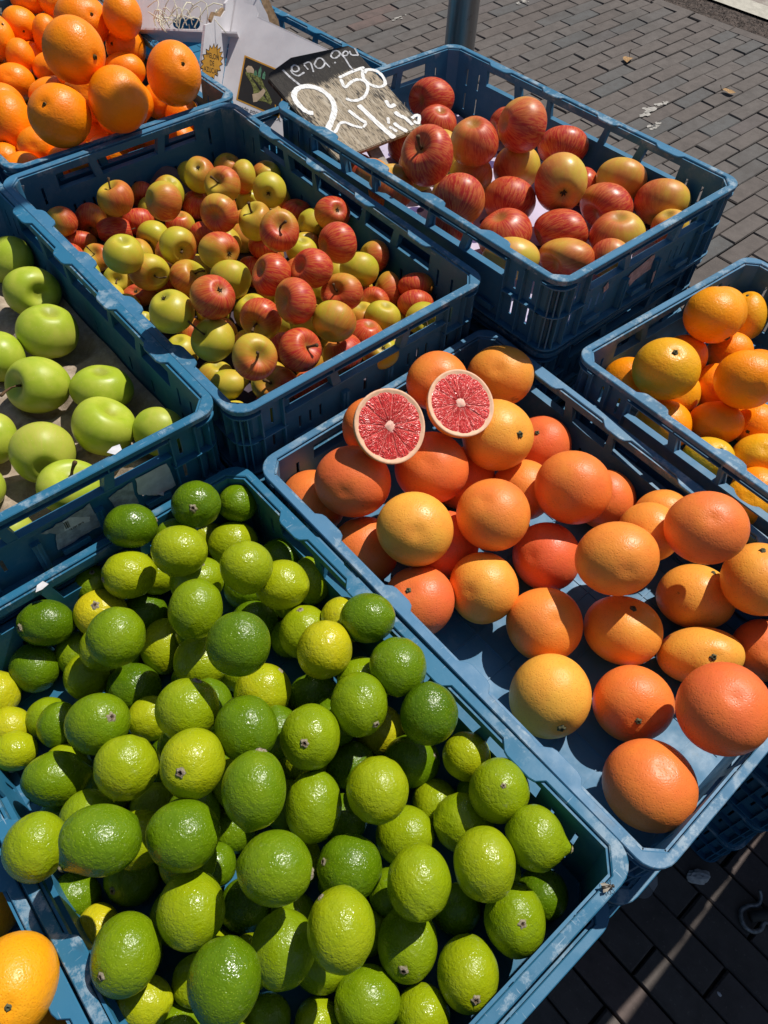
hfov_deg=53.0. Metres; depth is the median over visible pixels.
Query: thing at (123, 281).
apple
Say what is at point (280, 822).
lime
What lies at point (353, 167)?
red apple
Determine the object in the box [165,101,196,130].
orange
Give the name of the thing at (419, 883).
lime
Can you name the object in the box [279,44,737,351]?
plastic crate
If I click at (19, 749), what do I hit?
lime
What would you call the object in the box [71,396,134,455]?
green apple
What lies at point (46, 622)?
lime
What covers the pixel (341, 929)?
lime
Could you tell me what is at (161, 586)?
lime
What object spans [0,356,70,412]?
green apple
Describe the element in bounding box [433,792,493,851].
lime
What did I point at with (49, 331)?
green apple
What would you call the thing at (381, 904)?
lime
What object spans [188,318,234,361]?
apple
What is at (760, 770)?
plastic crate
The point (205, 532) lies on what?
lime
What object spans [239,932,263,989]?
lime
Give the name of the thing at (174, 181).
apple
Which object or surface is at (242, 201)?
apple
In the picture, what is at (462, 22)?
steel post
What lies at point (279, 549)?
lime
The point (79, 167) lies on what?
orange
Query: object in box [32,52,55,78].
orange
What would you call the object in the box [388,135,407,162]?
red apple
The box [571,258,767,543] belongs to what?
plastic crate
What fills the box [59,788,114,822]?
lime
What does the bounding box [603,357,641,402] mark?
orange
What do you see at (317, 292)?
apple
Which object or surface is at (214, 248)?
apple
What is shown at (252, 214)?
apple
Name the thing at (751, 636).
grapefruit
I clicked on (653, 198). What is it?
red apple
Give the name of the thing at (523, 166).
red apple
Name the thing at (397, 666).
lime
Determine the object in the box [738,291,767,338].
orange
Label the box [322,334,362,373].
apple
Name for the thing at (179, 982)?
lime
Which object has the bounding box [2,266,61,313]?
green apple
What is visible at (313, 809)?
lime
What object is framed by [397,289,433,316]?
apple
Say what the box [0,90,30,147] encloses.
orange
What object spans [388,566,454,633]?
grapefruit
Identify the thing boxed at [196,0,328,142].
melon carton
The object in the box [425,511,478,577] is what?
grapefruit
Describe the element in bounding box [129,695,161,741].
lime
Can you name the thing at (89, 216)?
apple
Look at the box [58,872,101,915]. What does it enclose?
lime
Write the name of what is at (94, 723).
lime
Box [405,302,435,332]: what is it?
apple
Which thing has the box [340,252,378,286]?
apple
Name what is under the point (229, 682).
lime
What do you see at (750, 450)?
orange
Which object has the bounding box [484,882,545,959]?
lime
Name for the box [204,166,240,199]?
apple
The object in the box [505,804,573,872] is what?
lime
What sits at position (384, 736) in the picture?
lime
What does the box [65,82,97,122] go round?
orange
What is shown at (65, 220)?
apple
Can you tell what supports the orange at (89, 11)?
on the orange
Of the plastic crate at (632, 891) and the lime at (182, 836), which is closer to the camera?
the lime at (182, 836)
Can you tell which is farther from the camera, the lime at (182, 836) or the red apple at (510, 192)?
the red apple at (510, 192)
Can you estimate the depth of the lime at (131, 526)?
0.83 m
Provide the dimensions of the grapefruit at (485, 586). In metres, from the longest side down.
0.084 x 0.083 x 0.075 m
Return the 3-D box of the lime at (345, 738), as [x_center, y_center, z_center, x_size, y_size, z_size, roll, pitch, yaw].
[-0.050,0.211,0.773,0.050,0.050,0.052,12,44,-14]
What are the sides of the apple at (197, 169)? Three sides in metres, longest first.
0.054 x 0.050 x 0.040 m
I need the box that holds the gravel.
[666,0,767,37]
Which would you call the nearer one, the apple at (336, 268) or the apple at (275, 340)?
the apple at (275, 340)
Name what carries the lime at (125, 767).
in the plastic crate at (590, 863)
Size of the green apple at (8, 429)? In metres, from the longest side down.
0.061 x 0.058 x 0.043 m
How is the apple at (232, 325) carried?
on the crate liner at (247, 395)
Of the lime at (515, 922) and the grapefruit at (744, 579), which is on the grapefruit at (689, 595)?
the grapefruit at (744, 579)
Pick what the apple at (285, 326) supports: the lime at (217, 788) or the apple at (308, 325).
the apple at (308, 325)
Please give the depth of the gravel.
3.65 m
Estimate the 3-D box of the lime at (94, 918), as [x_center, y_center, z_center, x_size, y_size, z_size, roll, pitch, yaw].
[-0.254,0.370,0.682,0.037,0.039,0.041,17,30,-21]
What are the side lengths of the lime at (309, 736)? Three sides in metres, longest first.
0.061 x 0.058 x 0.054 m
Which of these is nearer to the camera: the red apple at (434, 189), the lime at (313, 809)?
the lime at (313, 809)
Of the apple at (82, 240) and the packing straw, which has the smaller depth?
the apple at (82, 240)
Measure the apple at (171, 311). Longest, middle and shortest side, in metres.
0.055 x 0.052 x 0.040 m
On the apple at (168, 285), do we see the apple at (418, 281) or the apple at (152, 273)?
the apple at (152, 273)
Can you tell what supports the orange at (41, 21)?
in the plastic crate at (210, 94)
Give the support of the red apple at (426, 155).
on the red apple at (397, 170)
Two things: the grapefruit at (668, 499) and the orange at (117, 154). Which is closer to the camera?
the grapefruit at (668, 499)
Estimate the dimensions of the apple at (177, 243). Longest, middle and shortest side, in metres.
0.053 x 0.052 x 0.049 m
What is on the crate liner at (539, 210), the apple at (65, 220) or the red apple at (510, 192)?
the red apple at (510, 192)
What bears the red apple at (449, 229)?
on the crate liner at (539, 210)
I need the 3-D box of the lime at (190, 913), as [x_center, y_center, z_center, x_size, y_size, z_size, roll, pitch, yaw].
[-0.154,0.318,0.614,0.054,0.056,0.059,27,26,-23]
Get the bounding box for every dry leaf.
[623,50,631,61]
[720,85,735,92]
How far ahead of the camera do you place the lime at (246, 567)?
0.78 m
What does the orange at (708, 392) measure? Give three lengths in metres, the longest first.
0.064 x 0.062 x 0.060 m
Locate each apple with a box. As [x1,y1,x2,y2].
[0,236,33,282]
[0,331,25,381]
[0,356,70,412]
[0,413,16,463]
[0,473,5,502]
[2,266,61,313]
[8,422,76,482]
[10,517,31,530]
[15,304,78,358]
[35,459,99,510]
[47,206,77,236]
[65,230,97,250]
[69,365,133,405]
[71,243,82,251]
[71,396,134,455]
[75,202,106,238]
[83,243,107,271]
[96,217,135,241]
[97,177,133,216]
[102,234,143,273]
[103,268,133,289]
[111,283,123,293]
[122,208,155,234]
[123,293,141,305]
[124,284,157,305]
[128,253,169,290]
[131,181,149,206]
[132,407,180,455]
[135,238,152,253]
[136,220,166,253]
[138,197,158,220]
[142,311,149,320]
[145,180,181,221]
[149,289,194,333]
[155,175,183,202]
[155,241,167,261]
[155,262,174,292]
[159,226,196,263]
[165,211,194,230]
[168,334,198,360]
[169,259,207,295]
[177,161,188,187]
[177,318,199,336]
[182,191,205,219]
[184,156,213,192]
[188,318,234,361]
[190,221,212,245]
[190,275,234,319]
[193,254,211,274]
[196,311,230,321]
[198,231,239,267]
[199,361,231,379]
[200,193,237,232]
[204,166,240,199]
[210,260,251,297]
[210,369,248,400]
[213,153,238,167]
[222,318,237,334]
[226,229,241,253]
[232,159,255,194]
[232,330,246,350]
[232,333,277,380]
[233,224,249,252]
[233,293,263,327]
[236,190,255,209]
[239,201,269,240]
[239,256,258,286]
[240,297,281,338]
[248,239,277,257]
[251,365,295,399]
[252,253,291,295]
[253,171,285,208]
[254,160,280,176]
[255,397,272,422]
[256,290,274,302]
[259,208,298,251]
[269,332,286,367]
[275,277,315,324]
[278,319,290,331]
[279,189,290,207]
[279,327,321,371]
[282,199,310,221]
[286,236,316,258]
[290,304,318,335]
[291,248,332,288]
[294,371,327,404]
[296,346,323,373]
[298,208,322,236]
[299,232,318,248]
[312,300,355,341]
[313,286,322,304]
[314,196,349,227]
[318,222,356,263]
[320,338,327,347]
[321,273,362,308]
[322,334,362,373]
[332,263,339,274]
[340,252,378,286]
[351,154,369,172]
[352,302,369,320]
[353,319,381,341]
[355,158,385,181]
[360,240,388,271]
[361,286,389,303]
[362,341,398,369]
[365,300,400,329]
[368,164,413,205]
[375,271,400,306]
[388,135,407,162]
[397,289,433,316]
[398,272,433,294]
[399,157,431,191]
[401,124,452,186]
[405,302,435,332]
[409,77,454,114]
[420,104,456,131]
[431,173,451,193]
[434,172,484,224]
[435,217,472,240]
[444,129,454,171]
[450,160,492,191]
[451,116,498,166]
[478,208,531,251]
[482,237,539,279]
[484,176,535,216]
[489,106,504,140]
[493,147,540,184]
[498,96,546,152]
[534,152,587,210]
[534,209,588,245]
[537,125,588,160]
[539,238,594,274]
[578,167,595,203]
[579,182,633,224]
[589,210,645,253]
[592,238,624,276]
[595,157,646,198]
[634,178,690,224]
[650,209,688,243]
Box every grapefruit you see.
[285,470,342,525]
[314,445,390,516]
[339,516,396,580]
[342,398,362,445]
[353,388,424,463]
[376,492,452,566]
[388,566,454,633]
[395,432,468,502]
[406,351,466,408]
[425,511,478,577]
[426,369,493,437]
[443,447,494,508]
[449,552,518,623]
[456,479,530,550]
[462,399,533,470]
[467,345,533,403]
[494,459,543,519]
[506,588,582,658]
[509,653,591,738]
[512,522,577,589]
[525,416,571,464]
[534,450,612,524]
[574,521,659,595]
[583,596,662,664]
[587,469,635,526]
[592,665,674,741]
[602,738,698,832]
[619,502,673,559]
[636,489,683,508]
[656,564,735,627]
[656,627,744,681]
[663,491,749,564]
[675,662,767,756]
[720,543,767,615]
[732,619,767,681]
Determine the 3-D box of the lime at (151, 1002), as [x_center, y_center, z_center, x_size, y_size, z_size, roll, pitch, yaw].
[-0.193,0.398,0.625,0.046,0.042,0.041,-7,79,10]
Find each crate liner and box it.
[97,166,446,443]
[330,113,655,322]
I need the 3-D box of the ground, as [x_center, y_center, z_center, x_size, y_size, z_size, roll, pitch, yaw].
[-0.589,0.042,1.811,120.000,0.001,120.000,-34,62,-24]
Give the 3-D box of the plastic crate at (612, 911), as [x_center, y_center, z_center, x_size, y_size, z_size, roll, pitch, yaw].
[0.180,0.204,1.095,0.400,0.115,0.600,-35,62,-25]
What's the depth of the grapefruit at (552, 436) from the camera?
1.01 m
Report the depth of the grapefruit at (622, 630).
0.86 m
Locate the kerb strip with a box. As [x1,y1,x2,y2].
[715,0,767,18]
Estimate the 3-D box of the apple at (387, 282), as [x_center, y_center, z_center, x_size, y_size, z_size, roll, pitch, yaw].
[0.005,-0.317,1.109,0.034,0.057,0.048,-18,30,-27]
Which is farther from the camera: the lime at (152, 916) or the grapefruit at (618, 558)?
the grapefruit at (618, 558)
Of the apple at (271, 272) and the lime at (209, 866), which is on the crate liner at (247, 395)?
the apple at (271, 272)
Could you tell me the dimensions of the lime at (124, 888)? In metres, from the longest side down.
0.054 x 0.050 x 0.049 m
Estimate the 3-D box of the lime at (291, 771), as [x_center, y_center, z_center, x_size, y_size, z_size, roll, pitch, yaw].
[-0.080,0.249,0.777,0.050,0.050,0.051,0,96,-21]
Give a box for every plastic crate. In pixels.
[0,0,232,210]
[0,182,222,597]
[0,464,225,644]
[0,467,628,1023]
[0,842,92,1023]
[3,103,480,473]
[7,530,609,1023]
[145,0,387,159]
[218,343,468,499]
[263,330,767,885]
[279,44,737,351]
[302,196,701,398]
[551,308,680,407]
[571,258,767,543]
[577,552,761,910]
[609,906,619,917]
[690,825,752,861]
[708,800,764,845]
[729,771,767,830]
[753,753,767,783]
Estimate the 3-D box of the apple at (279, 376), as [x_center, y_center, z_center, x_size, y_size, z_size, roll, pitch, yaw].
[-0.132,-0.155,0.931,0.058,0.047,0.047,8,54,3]
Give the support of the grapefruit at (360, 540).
on the plastic crate at (481, 662)
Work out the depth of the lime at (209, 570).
0.82 m
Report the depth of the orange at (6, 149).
1.25 m
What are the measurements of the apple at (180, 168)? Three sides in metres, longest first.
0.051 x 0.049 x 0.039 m
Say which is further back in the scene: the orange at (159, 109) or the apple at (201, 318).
the orange at (159, 109)
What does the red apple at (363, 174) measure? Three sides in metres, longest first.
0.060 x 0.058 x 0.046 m
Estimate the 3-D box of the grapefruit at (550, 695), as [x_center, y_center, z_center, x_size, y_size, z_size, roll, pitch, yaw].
[0.181,0.201,0.839,0.089,0.092,0.087,23,31,-25]
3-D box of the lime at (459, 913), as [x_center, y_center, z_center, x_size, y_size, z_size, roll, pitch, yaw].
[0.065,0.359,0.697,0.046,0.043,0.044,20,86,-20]
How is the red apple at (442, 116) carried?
on the crate liner at (539, 210)
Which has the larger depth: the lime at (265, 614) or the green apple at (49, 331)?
the green apple at (49, 331)
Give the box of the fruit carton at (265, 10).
[136,0,279,43]
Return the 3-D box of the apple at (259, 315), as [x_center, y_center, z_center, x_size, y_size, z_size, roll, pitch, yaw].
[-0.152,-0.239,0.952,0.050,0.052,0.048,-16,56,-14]
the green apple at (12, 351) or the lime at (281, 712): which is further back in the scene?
the green apple at (12, 351)
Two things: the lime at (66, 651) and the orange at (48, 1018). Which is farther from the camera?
the lime at (66, 651)
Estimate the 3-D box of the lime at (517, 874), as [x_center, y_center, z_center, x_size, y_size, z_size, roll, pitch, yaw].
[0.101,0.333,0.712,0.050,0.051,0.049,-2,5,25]
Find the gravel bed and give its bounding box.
[664,0,767,38]
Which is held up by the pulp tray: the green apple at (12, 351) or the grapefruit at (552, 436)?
the green apple at (12, 351)
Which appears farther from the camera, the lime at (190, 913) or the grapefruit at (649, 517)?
the grapefruit at (649, 517)
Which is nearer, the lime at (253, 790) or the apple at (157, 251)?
the lime at (253, 790)
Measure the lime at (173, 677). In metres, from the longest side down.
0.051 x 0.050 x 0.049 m
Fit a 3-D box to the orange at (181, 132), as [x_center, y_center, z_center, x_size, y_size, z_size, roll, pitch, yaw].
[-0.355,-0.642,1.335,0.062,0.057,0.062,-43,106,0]
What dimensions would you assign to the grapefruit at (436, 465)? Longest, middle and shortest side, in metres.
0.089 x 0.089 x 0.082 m
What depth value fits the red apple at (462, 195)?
1.06 m
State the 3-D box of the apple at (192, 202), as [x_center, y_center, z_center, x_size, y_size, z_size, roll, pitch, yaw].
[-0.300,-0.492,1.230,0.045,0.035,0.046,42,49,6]
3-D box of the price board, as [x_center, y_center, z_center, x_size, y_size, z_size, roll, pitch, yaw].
[-0.047,-0.633,1.249,0.186,0.044,0.284,-32,77,-23]
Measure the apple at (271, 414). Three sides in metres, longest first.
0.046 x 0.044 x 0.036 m
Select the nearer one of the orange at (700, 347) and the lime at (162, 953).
the lime at (162, 953)
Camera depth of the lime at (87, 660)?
0.78 m
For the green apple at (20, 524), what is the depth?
0.81 m
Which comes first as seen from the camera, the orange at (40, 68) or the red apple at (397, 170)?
the red apple at (397, 170)
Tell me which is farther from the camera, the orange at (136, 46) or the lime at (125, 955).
the orange at (136, 46)
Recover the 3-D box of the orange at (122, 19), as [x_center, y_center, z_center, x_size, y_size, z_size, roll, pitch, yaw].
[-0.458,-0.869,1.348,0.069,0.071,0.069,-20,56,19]
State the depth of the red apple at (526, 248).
1.06 m
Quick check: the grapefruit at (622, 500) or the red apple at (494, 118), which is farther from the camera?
the red apple at (494, 118)
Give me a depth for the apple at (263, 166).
1.22 m
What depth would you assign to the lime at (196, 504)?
0.85 m
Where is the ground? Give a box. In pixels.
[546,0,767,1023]
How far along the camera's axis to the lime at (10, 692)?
0.82 m
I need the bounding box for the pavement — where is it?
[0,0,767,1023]
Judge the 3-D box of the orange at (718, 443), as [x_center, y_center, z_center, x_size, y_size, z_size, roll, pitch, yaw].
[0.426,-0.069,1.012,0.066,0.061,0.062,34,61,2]
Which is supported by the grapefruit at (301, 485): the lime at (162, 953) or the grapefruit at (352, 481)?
the grapefruit at (352, 481)
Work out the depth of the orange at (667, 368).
0.98 m
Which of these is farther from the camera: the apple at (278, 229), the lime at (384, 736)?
the apple at (278, 229)
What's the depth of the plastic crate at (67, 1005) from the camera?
0.62 m
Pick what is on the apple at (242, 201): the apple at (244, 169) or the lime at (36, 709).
the apple at (244, 169)
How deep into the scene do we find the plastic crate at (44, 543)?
0.88 m
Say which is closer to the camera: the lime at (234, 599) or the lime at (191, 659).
the lime at (191, 659)
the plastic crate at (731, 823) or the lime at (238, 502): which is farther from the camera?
the plastic crate at (731, 823)
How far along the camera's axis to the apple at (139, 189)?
1.22 m
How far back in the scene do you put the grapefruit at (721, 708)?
0.73 m
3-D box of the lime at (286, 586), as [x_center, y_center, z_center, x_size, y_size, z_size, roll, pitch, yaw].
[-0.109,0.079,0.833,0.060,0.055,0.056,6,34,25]
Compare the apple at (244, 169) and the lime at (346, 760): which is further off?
the apple at (244, 169)
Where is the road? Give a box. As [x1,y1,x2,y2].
[752,0,767,5]
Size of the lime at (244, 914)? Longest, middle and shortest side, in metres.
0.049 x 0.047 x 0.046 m
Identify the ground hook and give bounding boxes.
[738,889,767,933]
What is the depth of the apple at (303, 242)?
1.12 m
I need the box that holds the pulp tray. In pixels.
[0,283,187,571]
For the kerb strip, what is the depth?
3.72 m
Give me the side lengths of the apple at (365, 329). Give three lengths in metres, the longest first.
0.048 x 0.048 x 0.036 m
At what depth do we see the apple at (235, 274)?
1.00 m
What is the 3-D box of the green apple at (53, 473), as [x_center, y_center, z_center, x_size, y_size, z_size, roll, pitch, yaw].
[-0.348,-0.031,0.856,0.070,0.066,0.072,32,45,5]
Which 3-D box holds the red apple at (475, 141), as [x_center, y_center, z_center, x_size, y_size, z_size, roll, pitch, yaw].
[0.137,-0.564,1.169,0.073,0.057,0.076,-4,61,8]
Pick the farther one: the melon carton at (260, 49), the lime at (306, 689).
the melon carton at (260, 49)
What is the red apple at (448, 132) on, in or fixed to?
on the crate liner at (539, 210)
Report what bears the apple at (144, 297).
on the crate liner at (247, 395)
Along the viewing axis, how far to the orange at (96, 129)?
1.30 m
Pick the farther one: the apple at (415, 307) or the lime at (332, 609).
the apple at (415, 307)
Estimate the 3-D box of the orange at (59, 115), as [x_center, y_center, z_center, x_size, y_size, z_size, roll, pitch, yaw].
[-0.484,-0.593,1.151,0.088,0.085,0.089,43,99,1]
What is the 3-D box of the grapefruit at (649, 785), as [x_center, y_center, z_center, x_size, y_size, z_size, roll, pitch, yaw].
[0.265,0.272,0.766,0.093,0.082,0.091,22,50,9]
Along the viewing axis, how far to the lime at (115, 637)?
0.71 m
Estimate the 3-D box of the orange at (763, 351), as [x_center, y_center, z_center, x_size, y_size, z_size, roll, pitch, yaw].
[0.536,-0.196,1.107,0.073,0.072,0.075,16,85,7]
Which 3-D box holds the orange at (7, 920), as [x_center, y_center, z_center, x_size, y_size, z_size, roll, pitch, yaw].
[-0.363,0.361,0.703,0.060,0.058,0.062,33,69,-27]
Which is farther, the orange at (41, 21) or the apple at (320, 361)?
the orange at (41, 21)
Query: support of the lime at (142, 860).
on the lime at (124, 888)
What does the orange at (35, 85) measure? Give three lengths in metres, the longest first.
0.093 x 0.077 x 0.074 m
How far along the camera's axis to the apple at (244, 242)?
1.17 m
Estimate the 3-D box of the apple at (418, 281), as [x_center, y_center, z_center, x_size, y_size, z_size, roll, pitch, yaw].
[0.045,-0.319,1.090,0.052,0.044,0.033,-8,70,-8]
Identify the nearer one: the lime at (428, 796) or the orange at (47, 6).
the lime at (428, 796)
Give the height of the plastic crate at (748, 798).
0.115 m
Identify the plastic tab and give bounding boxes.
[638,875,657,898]
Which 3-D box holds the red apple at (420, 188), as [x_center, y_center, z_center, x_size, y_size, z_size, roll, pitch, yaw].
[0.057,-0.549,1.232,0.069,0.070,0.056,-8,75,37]
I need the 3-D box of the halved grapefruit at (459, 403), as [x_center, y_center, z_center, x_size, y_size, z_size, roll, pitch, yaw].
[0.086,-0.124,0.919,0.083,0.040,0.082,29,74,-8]
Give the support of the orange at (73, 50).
in the plastic crate at (210, 94)
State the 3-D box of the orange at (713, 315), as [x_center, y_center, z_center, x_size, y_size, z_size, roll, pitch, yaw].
[0.452,-0.269,1.055,0.077,0.078,0.077,-29,84,15]
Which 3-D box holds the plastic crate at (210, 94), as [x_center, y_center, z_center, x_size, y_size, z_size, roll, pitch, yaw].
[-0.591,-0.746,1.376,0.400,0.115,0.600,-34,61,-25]
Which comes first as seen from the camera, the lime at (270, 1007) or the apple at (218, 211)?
the lime at (270, 1007)
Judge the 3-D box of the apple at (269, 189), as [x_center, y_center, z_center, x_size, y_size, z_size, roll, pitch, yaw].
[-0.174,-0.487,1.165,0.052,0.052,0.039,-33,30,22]
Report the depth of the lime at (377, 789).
0.66 m
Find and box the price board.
[268,46,421,163]
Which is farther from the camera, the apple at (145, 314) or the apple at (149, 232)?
the apple at (149, 232)
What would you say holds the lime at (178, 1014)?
in the plastic crate at (590, 863)
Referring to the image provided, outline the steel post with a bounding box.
[445,0,479,107]
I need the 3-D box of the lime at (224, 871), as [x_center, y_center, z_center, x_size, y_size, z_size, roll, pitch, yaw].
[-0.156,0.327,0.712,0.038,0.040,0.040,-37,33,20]
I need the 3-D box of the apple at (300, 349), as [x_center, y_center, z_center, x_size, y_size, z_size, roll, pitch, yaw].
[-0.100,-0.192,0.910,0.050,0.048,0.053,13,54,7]
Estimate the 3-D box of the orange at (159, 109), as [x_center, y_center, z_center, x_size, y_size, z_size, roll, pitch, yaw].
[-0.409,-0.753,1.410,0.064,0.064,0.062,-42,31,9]
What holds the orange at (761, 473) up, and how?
in the plastic crate at (594, 377)
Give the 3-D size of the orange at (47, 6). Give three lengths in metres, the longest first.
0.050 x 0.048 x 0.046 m
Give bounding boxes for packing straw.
[147,0,225,32]
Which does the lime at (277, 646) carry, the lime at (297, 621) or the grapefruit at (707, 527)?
the lime at (297, 621)
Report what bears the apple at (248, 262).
on the crate liner at (247, 395)
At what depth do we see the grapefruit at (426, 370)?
0.95 m
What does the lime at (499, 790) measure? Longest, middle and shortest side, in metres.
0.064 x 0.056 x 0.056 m
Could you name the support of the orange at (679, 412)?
in the plastic crate at (594, 377)
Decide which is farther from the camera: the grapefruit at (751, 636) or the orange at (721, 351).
the orange at (721, 351)
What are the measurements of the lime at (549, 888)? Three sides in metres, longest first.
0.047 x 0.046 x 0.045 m
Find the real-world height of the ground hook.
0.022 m
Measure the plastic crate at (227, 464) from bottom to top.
0.115 m
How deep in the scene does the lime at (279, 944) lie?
0.60 m
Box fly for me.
[600,880,614,895]
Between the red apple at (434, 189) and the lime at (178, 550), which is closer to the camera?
the lime at (178, 550)
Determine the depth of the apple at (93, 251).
1.13 m
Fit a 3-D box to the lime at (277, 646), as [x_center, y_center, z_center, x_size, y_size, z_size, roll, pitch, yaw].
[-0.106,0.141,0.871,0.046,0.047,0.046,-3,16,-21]
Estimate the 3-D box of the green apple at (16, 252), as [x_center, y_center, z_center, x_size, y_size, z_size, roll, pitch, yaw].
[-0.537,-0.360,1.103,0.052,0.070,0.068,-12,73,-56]
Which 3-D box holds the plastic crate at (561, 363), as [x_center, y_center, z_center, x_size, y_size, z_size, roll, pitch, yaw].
[0.167,-0.462,1.304,0.400,0.115,0.600,-35,62,-24]
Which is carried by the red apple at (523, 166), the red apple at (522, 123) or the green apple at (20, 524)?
the red apple at (522, 123)
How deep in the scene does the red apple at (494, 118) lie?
1.32 m
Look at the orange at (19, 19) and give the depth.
1.46 m
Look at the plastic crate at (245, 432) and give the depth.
1.06 m
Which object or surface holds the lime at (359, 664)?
on the lime
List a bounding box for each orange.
[0,16,14,62]
[0,62,34,100]
[0,82,24,101]
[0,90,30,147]
[0,142,16,157]
[0,892,15,936]
[0,930,59,1023]
[1,5,34,41]
[5,38,34,72]
[5,151,37,163]
[10,0,42,13]
[16,126,53,157]
[27,41,40,77]
[27,82,91,148]
[28,75,60,97]
[32,13,52,51]
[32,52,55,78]
[38,0,57,15]
[39,1011,66,1023]
[42,14,105,84]
[47,147,69,171]
[54,0,108,41]
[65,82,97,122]
[70,142,107,171]
[83,123,107,141]
[88,65,148,133]
[89,134,128,159]
[97,114,147,134]
[102,0,141,39]
[105,52,145,81]
[106,31,145,62]
[128,139,154,151]
[144,86,153,120]
[146,39,200,106]
[146,85,166,118]
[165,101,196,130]
[169,127,192,138]
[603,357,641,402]
[632,337,700,399]
[635,400,692,445]
[655,381,700,411]
[673,335,707,369]
[683,286,743,343]
[683,437,734,475]
[690,401,744,442]
[698,363,721,404]
[707,332,753,363]
[713,350,767,408]
[720,286,747,331]
[725,481,767,523]
[731,467,767,484]
[733,433,767,468]
[735,404,767,440]
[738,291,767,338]
[754,349,767,354]
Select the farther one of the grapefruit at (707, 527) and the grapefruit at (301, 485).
the grapefruit at (301, 485)
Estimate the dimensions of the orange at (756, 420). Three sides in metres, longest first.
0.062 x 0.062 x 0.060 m
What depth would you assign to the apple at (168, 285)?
1.08 m
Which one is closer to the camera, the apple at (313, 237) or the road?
the apple at (313, 237)
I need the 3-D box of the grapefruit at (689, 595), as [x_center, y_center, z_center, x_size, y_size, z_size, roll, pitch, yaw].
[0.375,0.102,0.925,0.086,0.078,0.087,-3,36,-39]
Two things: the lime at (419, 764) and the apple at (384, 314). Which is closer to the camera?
the lime at (419, 764)
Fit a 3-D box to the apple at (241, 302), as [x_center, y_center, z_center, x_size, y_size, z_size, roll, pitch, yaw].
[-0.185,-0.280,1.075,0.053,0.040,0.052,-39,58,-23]
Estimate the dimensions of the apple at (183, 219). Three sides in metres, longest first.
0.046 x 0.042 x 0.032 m
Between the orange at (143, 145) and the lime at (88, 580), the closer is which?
the lime at (88, 580)
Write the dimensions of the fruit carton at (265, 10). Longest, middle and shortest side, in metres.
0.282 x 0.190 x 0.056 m
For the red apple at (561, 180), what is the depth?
1.12 m
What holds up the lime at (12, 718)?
in the plastic crate at (590, 863)
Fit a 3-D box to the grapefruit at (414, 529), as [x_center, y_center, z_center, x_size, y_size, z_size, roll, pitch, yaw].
[0.035,0.020,0.879,0.086,0.077,0.088,-29,92,0]
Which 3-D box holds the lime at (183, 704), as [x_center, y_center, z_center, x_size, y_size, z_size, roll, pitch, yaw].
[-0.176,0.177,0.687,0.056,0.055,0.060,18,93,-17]
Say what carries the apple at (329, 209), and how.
on the apple
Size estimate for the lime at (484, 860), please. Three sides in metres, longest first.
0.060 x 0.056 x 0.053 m
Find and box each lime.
[0,670,20,708]
[0,707,30,735]
[0,730,38,772]
[0,811,63,883]
[8,643,59,692]
[16,599,75,645]
[20,750,92,806]
[25,697,64,738]
[36,702,71,747]
[40,806,62,816]
[49,743,92,766]
[55,631,83,671]
[57,804,141,876]
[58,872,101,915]
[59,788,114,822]
[63,655,109,699]
[64,693,130,754]
[73,565,104,598]
[73,589,127,633]
[78,632,116,670]
[79,902,117,943]
[85,607,145,667]
[85,773,131,807]
[90,911,161,999]
[93,734,158,800]
[101,550,157,598]
[103,504,157,548]
[103,862,159,906]
[105,663,161,708]
[110,655,140,672]
[117,974,172,1023]
[124,809,154,871]
[126,594,167,629]
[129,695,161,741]
[129,782,172,811]
[140,618,178,674]
[145,799,219,872]
[146,553,169,594]
[149,892,169,946]
[150,525,207,576]
[153,739,161,781]
[154,518,195,536]
[154,678,218,738]
[155,943,163,972]
[156,870,224,951]
[157,732,169,759]
[158,849,216,884]
[160,728,225,799]
[163,999,199,1023]
[168,578,222,638]
[169,557,223,593]
[169,791,220,820]
[171,480,220,527]
[171,672,177,681]
[171,953,195,1008]
[173,636,224,680]
[175,631,187,644]
[186,935,260,1023]
[192,928,231,953]
[198,523,219,556]
[201,678,231,729]
[206,611,270,676]
[208,521,257,563]
[213,758,233,807]
[213,842,235,886]
[214,695,277,759]
[218,808,257,853]
[220,484,256,521]
[220,540,272,594]
[221,674,238,691]
[221,748,285,832]
[223,879,270,933]
[224,582,259,607]
[234,601,278,636]
[234,663,290,706]
[236,829,313,907]
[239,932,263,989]
[245,991,290,1023]
[250,908,313,991]
[256,560,309,609]
[263,538,298,562]
[269,705,291,759]
[270,620,293,658]
[270,779,293,831]
[270,893,313,918]
[274,602,301,617]
[279,605,320,658]
[280,703,339,770]
[280,758,326,779]
[285,770,341,843]
[289,674,335,710]
[294,996,338,1023]
[297,556,327,604]
[297,620,351,678]
[299,959,342,995]
[305,843,319,884]
[307,885,374,975]
[316,696,352,746]
[317,833,381,897]
[318,879,323,894]
[321,597,355,642]
[327,741,373,789]
[327,793,367,839]
[330,672,386,736]
[334,964,399,1023]
[337,656,369,682]
[340,593,395,642]
[346,756,408,824]
[357,706,403,754]
[367,908,383,957]
[369,637,426,696]
[369,865,393,917]
[375,805,434,862]
[378,909,437,984]
[384,734,439,787]
[387,843,450,922]
[396,982,450,1023]
[400,681,457,745]
[412,778,455,823]
[432,883,480,935]
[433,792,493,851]
[437,933,498,1014]
[442,731,490,781]
[453,826,515,902]
[456,780,469,792]
[469,757,529,823]
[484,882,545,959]
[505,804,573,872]
[514,862,520,882]
[519,870,567,921]
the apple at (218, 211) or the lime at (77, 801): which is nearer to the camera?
the lime at (77, 801)
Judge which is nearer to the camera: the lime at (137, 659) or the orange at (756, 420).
the lime at (137, 659)

